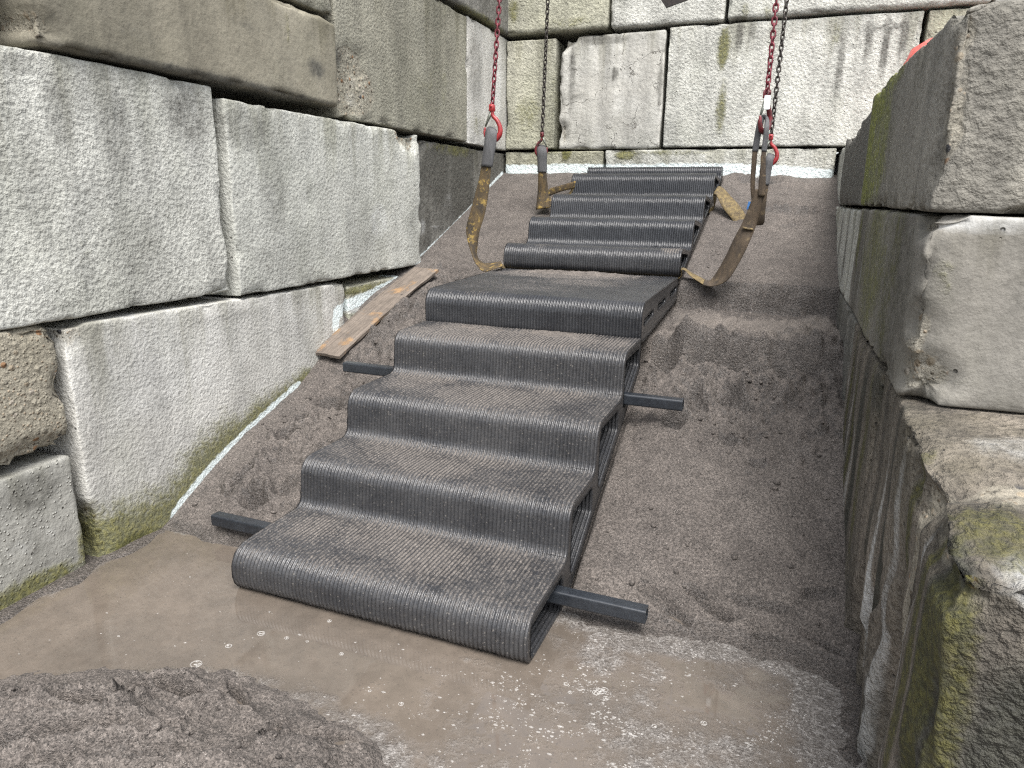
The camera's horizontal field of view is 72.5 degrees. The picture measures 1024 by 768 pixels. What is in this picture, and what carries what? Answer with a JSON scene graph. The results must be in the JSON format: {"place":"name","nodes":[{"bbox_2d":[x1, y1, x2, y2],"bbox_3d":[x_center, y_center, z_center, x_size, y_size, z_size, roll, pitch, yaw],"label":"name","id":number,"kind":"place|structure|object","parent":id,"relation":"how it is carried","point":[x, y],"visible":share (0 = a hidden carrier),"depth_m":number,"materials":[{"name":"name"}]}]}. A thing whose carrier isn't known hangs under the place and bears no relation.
{"place":"outdoors","nodes":[
{"label":"outdoors","id":0,"kind":"place"},
{"bbox_2d":[0,172,866,767],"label":"sand slope","id":1,"kind":"structure","parent":0,"point":[772,302],"depth_m":2.29,"materials":[{"name":"brown sand"}]},
{"bbox_2d":[315,267,438,358],"bbox_3d":[-0.665,-0.387,3.535,0.165,0.034,0.923,9,38,24],"label":"plank","id":2,"kind":"object","parent":1,"relation":"on","point":[346,337],"visible":0.98,"depth_m":3.46,"materials":[{"name":"brown wood"}]},
{"bbox_2d":[1,206,829,767],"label":"sand clods","id":3,"kind":"object","parent":1,"relation":"on","point":[183,716],"visible":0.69,"depth_m":2.04,"materials":[{"name":"brown sand"}]},
{"bbox_2d":[211,511,648,623],"bbox_3d":[-0.328,0.538,2.131,1.482,0.040,0.040,6,16,21],"label":"square bar","id":4,"kind":"object","parent":1,"relation":"on","point":[602,604],"visible":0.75,"depth_m":1.92,"materials":[{"name":"grey metal"}]},
{"bbox_2d":[343,361,683,410],"bbox_3d":[-0.051,-0.001,2.699,1.403,0.040,0.040,6,16,21],"label":"square bar","id":5,"kind":"object","parent":1,"relation":"on","point":[655,401],"visible":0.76,"depth_m":2.50,"materials":[{"name":"grey metal"}]},
{"bbox_2d":[425,268,677,342],"bbox_3d":[0.219,-0.385,3.206,0.965,0.179,0.891,6,16,19],"label":"stair landing","id":6,"kind":"object","parent":1,"relation":"on","point":[631,306],"visible":0.94,"depth_m":2.89,"materials":[{"name":"black metal"}]},
{"bbox_2d":[503,166,722,277],"bbox_3d":[0.695,-1.046,4.253,0.933,0.595,1.659,6,16,21],"label":"stair flight","id":7,"kind":"object","parent":1,"relation":"on","point":[649,221],"visible":0.99,"depth_m":3.97,"materials":[{"name":"black metal"}]},
{"bbox_2d":[506,0,1005,205],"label":"concrete block wall","id":8,"kind":"structure","parent":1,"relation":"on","point":[643,83],"depth_m":4.73,"materials":[{"name":"grey concrete"}]},
{"bbox_2d":[0,530,866,767],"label":"puddle water","id":9,"kind":"structure","parent":0,"point":[576,692],"depth_m":1.73,"materials":[{"name":"brown liquid"}]},
{"bbox_2d":[231,320,640,662],"bbox_3d":[-0.165,0.221,2.385,0.980,0.632,1.266,6,16,19],"label":"stair flight","id":10,"kind":"object","parent":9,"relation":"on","point":[452,480],"visible":1,"depth_m":2.21,"materials":[{"name":"black metal"}]},
{"bbox_2d":[443,325,627,345],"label":"spilled sand","id":11,"kind":"structure","parent":0,"point":[553,333],"depth_m":2.76,"materials":[{"name":"sand"}]},
{"bbox_2d":[511,269,642,277],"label":"spilled sand","id":12,"kind":"structure","parent":0,"point":[588,273],"depth_m":3.50,"materials":[{"name":"brown sand"}]},
{"bbox_2d":[661,0,687,7],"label":"lifting beam","id":13,"kind":"structure","parent":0,"point":[668,3],"depth_m":3.57,"materials":[{"name":"metal"}]},
{"bbox_2d":[483,0,502,141],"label":"lifting chain","id":14,"kind":"object","parent":13,"relation":"hanging from","point":[494,117],"visible":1,"depth_m":3.48,"materials":[{"name":"red paint"}]},
{"bbox_2d":[534,0,549,155],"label":"lifting chain","id":15,"kind":"object","parent":13,"relation":"hanging from","point":[544,85],"visible":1,"depth_m":4.36,"materials":[{"name":"metal"}]},
{"bbox_2d":[536,144,774,224],"bbox_3d":[0.855,-1.226,4.318,1.452,0.501,0.327,8,17,25],"label":"webbing sling","id":16,"kind":"object","parent":15,"relation":"hanging from","point":[732,208],"visible":0.71,"depth_m":4.29,"materials":[{"name":"brown fabric"}]},
{"bbox_2d":[758,0,778,134],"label":"lifting chain","id":17,"kind":"object","parent":13,"relation":"hanging from","point":[767,98],"visible":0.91,"depth_m":3.07,"materials":[{"name":"red paint"}]},
{"bbox_2d":[466,114,768,286],"bbox_3d":[0.471,-0.901,3.445,1.467,0.767,0.247,6,16,19],"label":"webbing sling","id":18,"kind":"object","parent":17,"relation":"hanging from","point":[734,254],"visible":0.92,"depth_m":3.28,"materials":[{"name":"brown fabric"}]},
{"bbox_2d":[767,0,788,164],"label":"lifting chain","id":19,"kind":"object","parent":13,"relation":"hanging from","point":[773,146],"visible":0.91,"depth_m":3.76,"materials":[{"name":"metal"}]},
{"bbox_2d":[903,38,931,64],"bbox_3d":[2.393,-1.640,3.902,0.410,0.550,0.410,6,16,19],"label":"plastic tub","id":20,"kind":"object","parent":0,"point":[914,50],"visible":0.06,"depth_m":3.84,"materials":[{"name":"plastic"}]},
{"label":"ground","id":21,"kind":"structure","parent":0,"visible":0},
{"bbox_2d":[0,0,519,610],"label":"concrete block wall","id":22,"kind":"structure","parent":21,"relation":"on","point":[220,220],"depth_m":2.45,"materials":[{"name":"grey concrete"}]},
{"bbox_2d":[836,0,1023,767],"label":"concrete block wall","id":23,"kind":"structure","parent":21,"relation":"on","point":[930,249],"depth_m":1.30,"materials":[{"name":"grey concrete"}]}
]}

